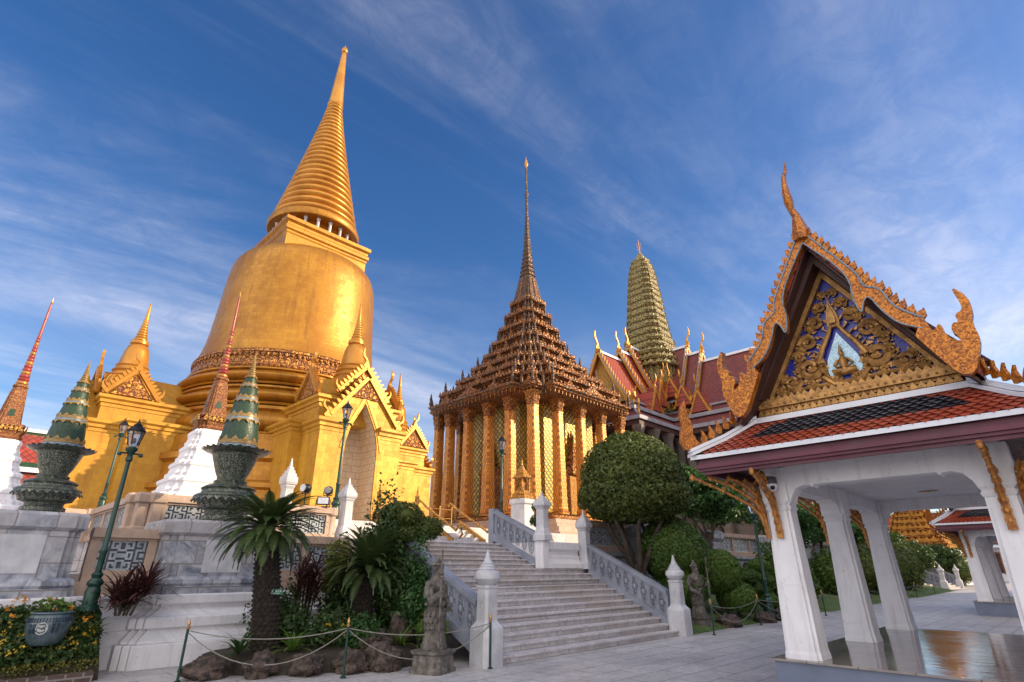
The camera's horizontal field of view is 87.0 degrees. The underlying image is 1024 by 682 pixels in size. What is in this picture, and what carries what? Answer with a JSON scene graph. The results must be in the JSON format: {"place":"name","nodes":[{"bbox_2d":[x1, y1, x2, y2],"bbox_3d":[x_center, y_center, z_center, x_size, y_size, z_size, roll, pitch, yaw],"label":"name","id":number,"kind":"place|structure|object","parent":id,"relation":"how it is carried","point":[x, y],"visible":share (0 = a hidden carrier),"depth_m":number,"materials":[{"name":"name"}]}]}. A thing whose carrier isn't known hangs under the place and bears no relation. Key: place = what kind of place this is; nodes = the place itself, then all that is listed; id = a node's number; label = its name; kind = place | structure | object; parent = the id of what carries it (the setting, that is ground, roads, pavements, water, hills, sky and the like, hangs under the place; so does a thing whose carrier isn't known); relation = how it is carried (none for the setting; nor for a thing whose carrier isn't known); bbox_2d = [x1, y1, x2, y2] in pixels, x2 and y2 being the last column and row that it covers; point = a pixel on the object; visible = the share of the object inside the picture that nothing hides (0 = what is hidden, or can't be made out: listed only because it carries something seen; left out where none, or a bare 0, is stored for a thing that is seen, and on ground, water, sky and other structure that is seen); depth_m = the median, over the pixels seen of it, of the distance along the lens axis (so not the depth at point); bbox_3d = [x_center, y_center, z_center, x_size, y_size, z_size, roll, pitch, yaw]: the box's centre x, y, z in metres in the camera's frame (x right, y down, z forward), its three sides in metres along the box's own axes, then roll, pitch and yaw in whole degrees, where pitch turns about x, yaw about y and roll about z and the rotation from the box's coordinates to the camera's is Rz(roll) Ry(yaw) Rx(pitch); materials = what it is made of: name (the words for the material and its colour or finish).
{"place":"outdoors","nodes":[
{"label":"outdoors","id":0,"kind":"place"},
{"bbox_2d":[70,538,932,629],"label":"terrace","id":1,"kind":"structure","parent":0,"point":[79,557],"depth_m":15.57,"materials":[{"name":"stone"}]},
{"bbox_2d":[20,492,337,541],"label":"parapet wall","id":2,"kind":"structure","parent":1,"relation":"on","point":[139,510],"depth_m":12.96,"materials":[{"name":"beige stone"}]},
{"bbox_2d":[96,419,128,507],"bbox_3d":[-12.389,3.794,16.756,0.277,2.821,0.267,1,-23,-1],"label":"street lamp","id":3,"kind":"object","parent":2,"relation":"on","point":[123,426],"visible":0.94,"depth_m":16.74,"materials":[{"name":"green metal"}]},
{"bbox_2d":[334,478,357,537],"bbox_3d":[-4.844,4.919,15.768,0.465,1.780,0.465,21,-31,-41],"label":"marble post","id":4,"kind":"object","parent":1,"relation":"on","point":[347,495],"visible":0.92,"depth_m":15.65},
{"bbox_2d":[389,496,487,542],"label":"marble staircase","id":5,"kind":"structure","parent":1,"relation":"on","point":[462,532],"depth_m":18.67,"materials":[{"name":"stone"}]},
{"bbox_2d":[334,519,577,542],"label":"raised terrace","id":6,"kind":"structure","parent":1,"relation":"on","point":[568,538],"depth_m":22.95,"materials":[{"name":"stone"}]},
{"bbox_2d":[0,298,53,509],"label":"white chedi","id":7,"kind":"structure","parent":6,"relation":"on","point":[12,431],"depth_m":15.44,"materials":[{"name":"paint"}]},
{"bbox_2d":[151,292,240,495],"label":"white chedi","id":8,"kind":"structure","parent":6,"relation":"on","point":[191,471],"depth_m":14.99,"materials":[{"name":"paint"}]},
{"bbox_2d":[63,45,434,520],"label":"golden chedi","id":9,"kind":"structure","parent":6,"relation":"on","point":[298,279],"depth_m":27.04,"materials":[{"name":"gold metal"}]},
{"bbox_2d":[279,458,297,503],"bbox_3d":[-6.930,4.848,16.526,0.465,2.500,0.465,21,-31,-41],"label":"marble post","id":10,"kind":"object","parent":6,"relation":"on","point":[288,481],"visible":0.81,"depth_m":16.59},
{"bbox_2d":[331,400,352,518],"bbox_3d":[-5.551,3.796,17.545,0.367,3.870,0.380,-1,-23,1],"label":"street lamp","id":11,"kind":"object","parent":6,"relation":"on","point":[347,408],"visible":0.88,"depth_m":17.60,"materials":[{"name":"green metal"}]},
{"bbox_2d":[509,460,535,529],"bbox_3d":[0.424,6.321,22.351,1.000,2.950,1.000,21,-31,-41],"label":"gilded shrine","id":12,"kind":"object","parent":6,"relation":"on","point":[522,500],"visible":0.91,"depth_m":21.95,"materials":[{"name":"paint"}]},
{"bbox_2d":[428,160,631,534],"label":"mondop","id":13,"kind":"structure","parent":6,"relation":"on","point":[538,399],"depth_m":41.78,"materials":[{"name":"gold stone"}]},
{"bbox_2d":[587,241,826,542],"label":"pantheon","id":14,"kind":"structure","parent":1,"relation":"on","point":[654,373],"depth_m":57.34,"materials":[{"name":"tile"}]},
{"bbox_2d":[694,489,759,532],"bbox_3d":[10.633,9.623,26.607,3.752,5.340,3.286,21,-31,-41],"label":"leafy tree","id":15,"kind":"object","parent":1,"relation":"on","point":[732,515],"visible":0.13,"depth_m":26.69,"materials":[{"name":"green plant"}]},
{"bbox_2d":[850,510,865,543],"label":"leafy tree","id":16,"kind":"object","parent":1,"relation":"on","point":[857,533],"visible":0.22,"depth_m":35.13,"materials":[{"name":"green plant"}]},
{"bbox_2d":[918,543,937,583],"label":"leafy tree","id":17,"kind":"object","parent":1,"relation":"on","point":[927,554],"visible":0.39,"depth_m":47.36,"materials":[{"name":"green plant"}]},
{"bbox_2d":[925,542,966,573],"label":"leafy tree","id":18,"kind":"object","parent":1,"relation":"on","point":[946,559],"visible":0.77,"depth_m":49.80,"materials":[{"name":"green plant"}]},
{"bbox_2d":[497,435,505,513],"bbox_3d":[-0.354,4.751,18.332,0.312,3.182,0.302,1,-23,-1],"label":"street lamp","id":19,"kind":"object","parent":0,"point":[501,442],"visible":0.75,"depth_m":18.52,"materials":[{"name":"green metal"}]},
{"bbox_2d":[0,0,1023,513],"label":"sky","id":20,"kind":"structure","parent":0,"point":[147,146],"materials":[{"name":"blue"}]},
{"bbox_2d":[92,582,1023,681],"bbox_3d":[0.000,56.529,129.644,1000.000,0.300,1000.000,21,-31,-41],"label":"ground","id":21,"kind":"structure","parent":0,"point":[745,653],"depth_m":10.15,"materials":[{"name":"stone"}]},
{"bbox_2d":[19,428,47,483],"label":"gallery building","id":22,"kind":"structure","parent":21,"relation":"on","point":[28,465],"depth_m":37.43,"materials":[{"name":"tile"}]},
{"bbox_2d":[0,671,93,681],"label":"brick edging","id":23,"kind":"object","parent":21,"relation":"on","point":[85,676],"visible":1,"depth_m":8.00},
{"bbox_2d":[0,614,99,679],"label":"flower bank","id":24,"kind":"structure","parent":21,"relation":"on","point":[54,671],"depth_m":8.14,"materials":[{"name":"plant"}]},
{"bbox_2d":[0,657,97,679],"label":"hedge","id":25,"kind":"object","parent":24,"relation":"on","point":[23,666],"visible":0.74,"depth_m":8.06,"materials":[{"name":"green plant"}]},
{"bbox_2d":[24,610,74,645],"bbox_3d":[-7.167,4.435,8.334,0.585,0.459,0.593,21,-31,-41],"label":"glazed pot","id":26,"kind":"object","parent":24,"relation":"on","point":[49,628],"visible":1,"depth_m":8.17,"materials":[{"name":"blue ceramic"}]},
{"bbox_2d":[32,597,72,612],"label":"water plant","id":27,"kind":"object","parent":26,"relation":"in","point":[61,606],"visible":0.87,"depth_m":8.41,"materials":[{"name":"green plant"}]},
{"bbox_2d":[0,600,103,673],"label":"ground cover","id":28,"kind":"object","parent":24,"relation":"on","point":[52,653],"visible":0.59,"depth_m":8.33,"materials":[{"name":"green plant"}]},
{"bbox_2d":[0,622,97,657],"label":"bedding flowers","id":29,"kind":"object","parent":28,"relation":"on","point":[9,627],"visible":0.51,"depth_m":8.24,"materials":[{"name":"yellow plant"}]},
{"bbox_2d":[4,594,103,623],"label":"bedding flowers","id":30,"kind":"object","parent":28,"relation":"on","point":[25,599],"visible":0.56,"depth_m":8.71,"materials":[{"name":"orange plant"}]},
{"bbox_2d":[77,419,145,610],"bbox_3d":[-7.106,3.001,9.670,0.311,3.280,0.322,-1,-23,1],"label":"street lamp","id":31,"kind":"object","parent":28,"relation":"on","point":[136,432],"visible":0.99,"depth_m":9.51,"materials":[{"name":"green metal"}]},
{"bbox_2d":[69,617,110,639],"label":"dark fern","id":32,"kind":"object","parent":24,"relation":"on","point":[86,628],"visible":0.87,"depth_m":8.72,"materials":[{"name":"green plant"}]},
{"bbox_2d":[77,555,184,615],"bbox_3d":[-6.627,4.291,9.510,1.699,0.992,1.467,21,-31,-41],"label":"cordyline plant","id":33,"kind":"object","parent":24,"relation":"on","point":[144,583],"visible":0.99,"depth_m":9.38,"materials":[{"name":"red plant"}]},
{"bbox_2d":[69,572,79,580],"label":"terrace","id":34,"kind":"structure","parent":21,"relation":"on","point":[74,576],"depth_m":9.86,"materials":[{"name":"stone"}]},
{"bbox_2d":[0,509,90,628],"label":"marble pedestal","id":35,"kind":"object","parent":34,"relation":"on","point":[38,549],"visible":0.49,"depth_m":9.03,"materials":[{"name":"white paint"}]},
{"bbox_2d":[9,361,97,511],"bbox_3d":[-8.365,1.732,10.143,1.098,2.886,1.098,21,-31,-41],"label":"ceramic stupa","id":36,"kind":"object","parent":35,"relation":"on","point":[61,450],"visible":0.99,"depth_m":9.75,"materials":[{"name":"ceramic"}]},
{"bbox_2d":[106,519,259,670],"bbox_3d":[-6.576,5.155,11.332,3.020,2.500,2.820,21,-31,-41],"label":"marble pedestal","id":37,"kind":"object","parent":34,"relation":"on","point":[215,601],"visible":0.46,"depth_m":10.38,"materials":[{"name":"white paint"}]},
{"bbox_2d":[190,354,271,521],"bbox_3d":[-6.208,2.108,12.325,1.479,3.887,1.479,21,-31,-41],"label":"ceramic stupa","id":38,"kind":"object","parent":37,"relation":"on","point":[236,452],"visible":0.88,"depth_m":11.79,"materials":[{"name":"ceramic"}]},
{"bbox_2d":[174,620,190,681],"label":"rope post","id":39,"kind":"object","parent":21,"relation":"on","point":[183,652],"visible":1,"depth_m":8.35,"materials":[{"name":"green metal"}]},
{"bbox_2d":[188,630,346,665],"bbox_3d":[-3.885,4.857,8.537,2.460,0.495,0.015,3,-23,-7],"label":"barrier rope","id":40,"kind":"object","parent":39,"relation":"hanging from","point":[266,664],"visible":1,"depth_m":8.46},
{"bbox_2d":[189,628,346,639],"bbox_3d":[-3.885,4.681,8.612,2.453,0.156,0.015,3,-23,-7],"label":"barrier rope","id":41,"kind":"object","parent":39,"relation":"attached to","point":[266,639],"visible":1,"depth_m":8.57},
{"bbox_2d":[177,655,238,681],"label":"rock","id":42,"kind":"object","parent":21,"relation":"on","point":[205,668],"visible":0.85,"depth_m":8.40,"materials":[{"name":"stone"}]},
{"bbox_2d":[72,527,348,670],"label":"parapet wall","id":43,"kind":"structure","parent":21,"relation":"on","point":[126,545],"depth_m":10.28,"materials":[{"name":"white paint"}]},
{"bbox_2d":[241,649,278,679],"bbox_3d":[-4.048,5.246,8.703,0.571,0.468,0.761,-4,-23,10],"label":"rock","id":44,"kind":"object","parent":21,"relation":"on","point":[257,669],"visible":0.89,"depth_m":8.49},
{"bbox_2d":[288,652,323,676],"bbox_3d":[-3.369,5.338,8.860,0.562,0.410,0.838,10,-25,-22],"label":"rock","id":45,"kind":"object","parent":21,"relation":"on","point":[309,665],"visible":0.9,"depth_m":8.67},
{"bbox_2d":[202,636,420,675],"bbox_3d":[-3.659,5.768,10.058,3.600,0.372,3.450,21,-31,-41],"label":"garden bed","id":46,"kind":"object","parent":21,"relation":"on","point":[332,653],"visible":0.18,"depth_m":9.15,"materials":[{"name":"soil"}]},
{"bbox_2d":[217,631,265,657],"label":"spider plant","id":47,"kind":"object","parent":46,"relation":"on","point":[239,648],"visible":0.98,"depth_m":8.84,"materials":[{"name":"green plant"}]},
{"bbox_2d":[204,486,327,651],"bbox_3d":[-4.406,4.032,9.591,2.048,2.721,2.031,21,-31,-41],"label":"cycad palm","id":48,"kind":"object","parent":46,"relation":"on","point":[266,541],"visible":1,"depth_m":9.45,"materials":[{"name":"green plant"}]},
{"bbox_2d":[242,575,302,641],"bbox_3d":[-4.644,5.232,10.482,1.063,1.279,0.894,3,-23,-7],"label":"shrub","id":49,"kind":"object","parent":46,"relation":"on","point":[284,595],"visible":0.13,"depth_m":10.42,"materials":[{"name":"green plant"}]},
{"bbox_2d":[269,626,316,653],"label":"spider plant","id":50,"kind":"object","parent":46,"relation":"on","point":[292,644],"visible":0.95,"depth_m":9.11,"materials":[{"name":"green plant"}]},
{"bbox_2d":[278,598,315,646],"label":"shrub","id":51,"kind":"object","parent":46,"relation":"on","point":[294,619],"visible":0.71,"depth_m":9.55,"materials":[{"name":"green plant"}]},
{"bbox_2d":[281,547,330,624],"bbox_3d":[-4.260,5.133,11.087,1.426,1.677,1.331,21,-31,-41],"label":"cordyline plant","id":52,"kind":"object","parent":46,"relation":"on","point":[306,575],"visible":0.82,"depth_m":11.03,"materials":[{"name":"red plant"}]},
{"bbox_2d":[301,603,359,650],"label":"shrub","id":53,"kind":"object","parent":46,"relation":"on","point":[318,625],"visible":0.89,"depth_m":9.52,"materials":[{"name":"green plant"}]},
{"bbox_2d":[316,531,356,612],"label":"shrub","id":54,"kind":"object","parent":46,"relation":"on","point":[331,560],"visible":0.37,"depth_m":11.86,"materials":[{"name":"green plant"}]},
{"bbox_2d":[315,571,376,634],"bbox_3d":[-3.489,5.513,11.260,1.422,1.516,1.120,-8,-24,18],"label":"shrub","id":55,"kind":"object","parent":46,"relation":"on","point":[339,598],"visible":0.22,"depth_m":11.07,"materials":[{"name":"green plant"}]},
{"bbox_2d":[335,608,383,649],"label":"shrub","id":56,"kind":"object","parent":46,"relation":"on","point":[362,624],"visible":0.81,"depth_m":9.61,"materials":[{"name":"green plant"}]},
{"bbox_2d":[317,524,414,637],"bbox_3d":[-2.959,4.887,10.987,2.119,2.187,2.085,21,-31,-41],"label":"cycad palm","id":57,"kind":"object","parent":46,"relation":"on","point":[369,551],"visible":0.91,"depth_m":10.81,"materials":[{"name":"green plant"}]},
{"bbox_2d":[356,628,393,648],"bbox_3d":[-2.505,5.494,9.772,0.740,0.502,0.585,16,-28,-34],"label":"rock","id":58,"kind":"object","parent":46,"relation":"on","point":[385,638],"visible":0.31,"depth_m":9.64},
{"bbox_2d":[351,465,412,626],"bbox_3d":[-2.822,4.561,11.789,1.160,3.738,1.136,21,-31,-41],"label":"shrub","id":59,"kind":"object","parent":46,"relation":"on","point":[383,524],"visible":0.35,"depth_m":11.89,"materials":[{"name":"green plant"}]},
{"bbox_2d":[372,543,429,632],"bbox_3d":[-2.259,5.107,10.943,1.139,1.893,0.845,6,-24,-14],"label":"shrub","id":60,"kind":"object","parent":46,"relation":"on","point":[389,606],"visible":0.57,"depth_m":10.83,"materials":[{"name":"green plant"}]},
{"bbox_2d":[385,623,418,645],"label":"spider plant","id":61,"kind":"object","parent":46,"relation":"on","point":[400,641],"visible":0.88,"depth_m":9.97,"materials":[{"name":"green plant"}]},
{"bbox_2d":[393,576,427,643],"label":"shrub","id":62,"kind":"object","parent":46,"relation":"on","point":[411,611],"visible":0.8,"depth_m":10.50,"materials":[{"name":"green plant"}]},
{"bbox_2d":[414,608,449,648],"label":"shrub","id":63,"kind":"object","parent":46,"relation":"on","point":[420,630],"visible":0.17,"depth_m":10.06,"materials":[{"name":"green plant"}]},
{"bbox_2d":[340,617,349,678],"bbox_3d":[-2.673,4.933,8.694,0.100,0.860,0.095,21,-31,-41],"label":"rope post","id":64,"kind":"object","parent":21,"relation":"on","point":[343,676],"visible":1,"depth_m":8.66,"materials":[{"name":"green metal"}]},
{"bbox_2d":[349,623,489,635],"bbox_3d":[-1.527,4.916,9.169,2.451,0.156,0.015,8,-24,-19],"label":"barrier rope","id":65,"kind":"object","parent":64,"relation":"attached to","point":[415,634],"visible":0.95,"depth_m":9.07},
{"bbox_2d":[330,647,368,674],"bbox_3d":[-2.733,5.398,9.011,0.645,0.505,0.499,-14,-26,29],"label":"rock","id":66,"kind":"object","parent":21,"relation":"on","point":[356,662],"visible":0.73,"depth_m":8.88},
{"bbox_2d":[365,640,403,672],"bbox_3d":[-2.169,5.468,9.217,0.636,0.618,0.576,-19,-29,37],"label":"rock","id":67,"kind":"object","parent":21,"relation":"on","point":[378,661],"visible":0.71,"depth_m":9.10,"materials":[{"name":"stone"}]},
{"bbox_2d":[386,611,414,643],"bbox_3d":[-2.122,5.621,10.289,0.505,0.869,0.574,-8,-24,17],"label":"rock","id":68,"kind":"object","parent":21,"relation":"on","point":[397,625],"visible":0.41,"depth_m":10.21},
{"bbox_2d":[378,500,443,548],"bbox_3d":[-2.359,5.061,12.175,1.614,2.840,1.194,21,-31,-41],"label":"cloud pruned tree","id":69,"kind":"object","parent":21,"relation":"on","point":[410,515],"visible":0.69,"depth_m":12.26,"materials":[{"name":"green plant"}]},
{"bbox_2d":[387,526,435,642],"bbox_3d":[-2.034,5.038,10.999,0.992,2.432,0.841,13,-26,-28],"label":"shrub","id":70,"kind":"object","parent":21,"relation":"on","point":[424,571],"visible":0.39,"depth_m":11.10,"materials":[{"name":"green plant"}]},
{"bbox_2d":[409,550,455,675],"bbox_3d":[-1.334,4.673,9.416,0.636,1.901,0.734,-10,-25,23],"label":"stone statue","id":71,"kind":"object","parent":21,"relation":"on","point":[433,655],"visible":1,"depth_m":9.13,"materials":[{"name":"stone"}]},
{"bbox_2d":[402,491,692,668],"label":"marble staircase","id":72,"kind":"structure","parent":21,"relation":"on","point":[484,568],"depth_m":13.78,"materials":[{"name":"white stone"}]},
{"bbox_2d":[576,520,862,622],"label":"parapet wall","id":73,"kind":"structure","parent":21,"relation":"on","point":[744,546],"depth_m":22.33,"materials":[{"name":"grey stone"}]},
{"bbox_2d":[715,613,742,627],"bbox_3d":[6.406,8.343,15.951,1.037,0.542,0.710,21,-31,-41],"label":"rock","id":74,"kind":"object","parent":21,"relation":"on","point":[727,623],"visible":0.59,"depth_m":15.72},
{"bbox_2d":[753,610,776,623],"bbox_3d":[8.030,8.919,17.282,0.894,0.525,0.708,8,-24,-18],"label":"rock","id":75,"kind":"object","parent":21,"relation":"on","point":[767,617],"visible":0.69,"depth_m":17.06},
{"bbox_2d":[603,585,953,633],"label":"garden lawn","id":76,"kind":"structure","parent":21,"relation":"on","point":[926,590],"depth_m":21.73,"materials":[{"name":"green plant"}]},
{"bbox_2d":[577,430,692,610],"bbox_3d":[3.882,5.594,17.214,3.731,5.487,3.696,21,-31,-41],"label":"topiary tree","id":77,"kind":"object","parent":76,"relation":"on","point":[635,478],"visible":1,"depth_m":16.52,"materials":[{"name":"green plant"}]},
{"bbox_2d":[641,517,707,581],"bbox_3d":[5.047,6.934,16.895,2.131,2.740,2.132,21,-31,-41],"label":"clipped bush","id":78,"kind":"object","parent":76,"relation":"on","point":[681,541],"visible":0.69,"depth_m":16.39,"materials":[{"name":"green plant"}]},
{"bbox_2d":[660,570,711,608],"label":"clipped bush","id":79,"kind":"object","parent":76,"relation":"on","point":[687,595],"visible":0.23,"depth_m":15.77,"materials":[{"name":"green plant"}]},
{"bbox_2d":[686,558,713,625],"bbox_3d":[5.369,7.325,15.709,0.726,1.901,0.636,15,-27,-32],"label":"stone statue","id":80,"kind":"object","parent":76,"relation":"on","point":[700,616],"visible":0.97,"depth_m":15.51,"materials":[{"name":"stone"}]},
{"bbox_2d":[678,463,744,595],"bbox_3d":[8.070,7.767,22.222,3.162,5.364,3.086,21,-31,-41],"label":"leafy tree","id":81,"kind":"object","parent":76,"relation":"on","point":[709,503],"visible":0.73,"depth_m":21.99,"materials":[{"name":"green plant"}]},
{"bbox_2d":[701,548,743,611],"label":"clipped bush","id":82,"kind":"object","parent":76,"relation":"on","point":[725,571],"visible":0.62,"depth_m":17.27,"materials":[{"name":"green plant"}]},
{"bbox_2d":[716,581,758,616],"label":"clipped bush","id":83,"kind":"object","parent":76,"relation":"on","point":[743,594],"visible":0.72,"depth_m":17.13,"materials":[{"name":"green plant"}]},
{"bbox_2d":[741,567,763,612],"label":"bush","id":84,"kind":"object","parent":76,"relation":"on","point":[750,576],"visible":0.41,"depth_m":18.57,"materials":[{"name":"green plant"}]},
{"bbox_2d":[743,562,778,597],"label":"clipped bush","id":85,"kind":"object","parent":76,"relation":"on","point":[773,589],"visible":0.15,"depth_m":22.39,"materials":[{"name":"green plant"}]},
{"bbox_2d":[747,495,775,617],"bbox_3d":[8.556,7.340,18.622,0.386,3.936,0.373,1,-23,-1],"label":"street lamp","id":86,"kind":"object","parent":76,"relation":"on","point":[766,595],"visible":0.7,"depth_m":18.41,"materials":[{"name":"green metal"}]},
{"bbox_2d":[748,558,776,610],"bbox_3d":[9.085,8.841,19.610,1.394,1.771,0.864,21,-31,-41],"label":"bonsai","id":87,"kind":"object","parent":76,"relation":"on","point":[754,564],"visible":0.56,"depth_m":19.68,"materials":[{"name":"green plant"}]},
{"bbox_2d":[753,540,774,576],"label":"clipped bush","id":88,"kind":"object","parent":76,"relation":"on","point":[767,555],"visible":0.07,"depth_m":23.60,"materials":[{"name":"green plant"}]},
{"bbox_2d":[758,592,779,608],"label":"bush","id":89,"kind":"object","parent":76,"relation":"on","point":[775,598],"visible":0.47,"depth_m":18.49,"materials":[{"name":"green plant"}]},
{"bbox_2d":[749,501,821,548],"bbox_3d":[14.328,10.466,27.788,3.488,4.697,3.339,21,-31,-41],"label":"leafy tree","id":90,"kind":"object","parent":76,"relation":"on","point":[807,522],"visible":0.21,"depth_m":27.70,"materials":[{"name":"green plant"}]},
{"bbox_2d":[805,504,826,554],"bbox_3d":[17.692,11.861,31.454,3.488,4.992,3.382,21,-31,-41],"label":"leafy tree","id":91,"kind":"object","parent":76,"relation":"on","point":[820,530],"visible":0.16,"depth_m":30.84,"materials":[{"name":"green plant"}]},
{"bbox_2d":[809,565,822,597],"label":"clipped bush","id":92,"kind":"object","parent":76,"relation":"on","point":[817,588],"visible":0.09,"depth_m":24.69,"materials":[{"name":"green plant"}]},
{"bbox_2d":[808,545,837,594],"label":"clipped bush","id":93,"kind":"object","parent":76,"relation":"on","point":[823,567],"visible":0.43,"depth_m":27.44,"materials":[{"name":"green plant"}]},
{"bbox_2d":[857,543,879,593],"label":"clipped bush","id":94,"kind":"object","parent":76,"relation":"on","point":[866,559],"visible":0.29,"depth_m":30.22,"materials":[{"name":"green plant"}]},
{"bbox_2d":[859,541,908,585],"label":"clipped bush","id":95,"kind":"object","parent":76,"relation":"on","point":[904,574],"visible":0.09,"depth_m":33.20,"materials":[{"name":"green plant"}]},
{"bbox_2d":[891,542,924,590],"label":"clipped bush","id":96,"kind":"object","parent":76,"relation":"on","point":[912,573],"visible":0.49,"depth_m":35.59,"materials":[{"name":"green plant"}]},
{"bbox_2d":[891,533,929,587],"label":"clipped bush","id":97,"kind":"object","parent":76,"relation":"on","point":[910,547],"visible":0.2,"depth_m":38.89,"materials":[{"name":"green plant"}]},
{"bbox_2d":[678,162,1023,681],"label":"open pavilion","id":98,"kind":"structure","parent":21,"relation":"on","point":[872,404],"depth_m":7.72,"materials":[{"name":"white paint"}]},
{"bbox_2d":[766,473,776,491],"bbox_3d":[3.894,2.126,8.057,0.305,0.260,0.170,21,-31,-41],"label":"security camera","id":99,"kind":"object","parent":98,"relation":"attached to","point":[772,483],"visible":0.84,"depth_m":7.95,"materials":[{"name":"white paint"}]},
{"bbox_2d":[889,510,972,584],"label":"tiered golden stupa","id":100,"kind":"object","parent":21,"relation":"on","point":[914,525],"visible":0.3,"depth_m":59.53,"materials":[{"name":"gold paint"}]},
{"bbox_2d":[922,564,963,589],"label":"marble staircase","id":101,"kind":"structure","parent":21,"relation":"on","point":[939,576],"depth_m":43.78,"materials":[{"name":"white stone"}]},
{"bbox_2d":[887,511,1008,581],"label":"gallery building","id":102,"kind":"structure","parent":21,"relation":"on","point":[997,552],"depth_m":70.96,"materials":[{"name":"white paint"}]},
{"bbox_2d":[949,549,972,583],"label":"clipped bush","id":103,"kind":"object","parent":21,"relation":"on","point":[966,577],"visible":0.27,"depth_m":51.74,"materials":[{"name":"green plant"}]},
{"bbox_2d":[925,506,1018,616],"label":"open pavilion","id":104,"kind":"structure","parent":21,"relation":"on","point":[972,528],"depth_m":20.51,"materials":[{"name":"white paint"}]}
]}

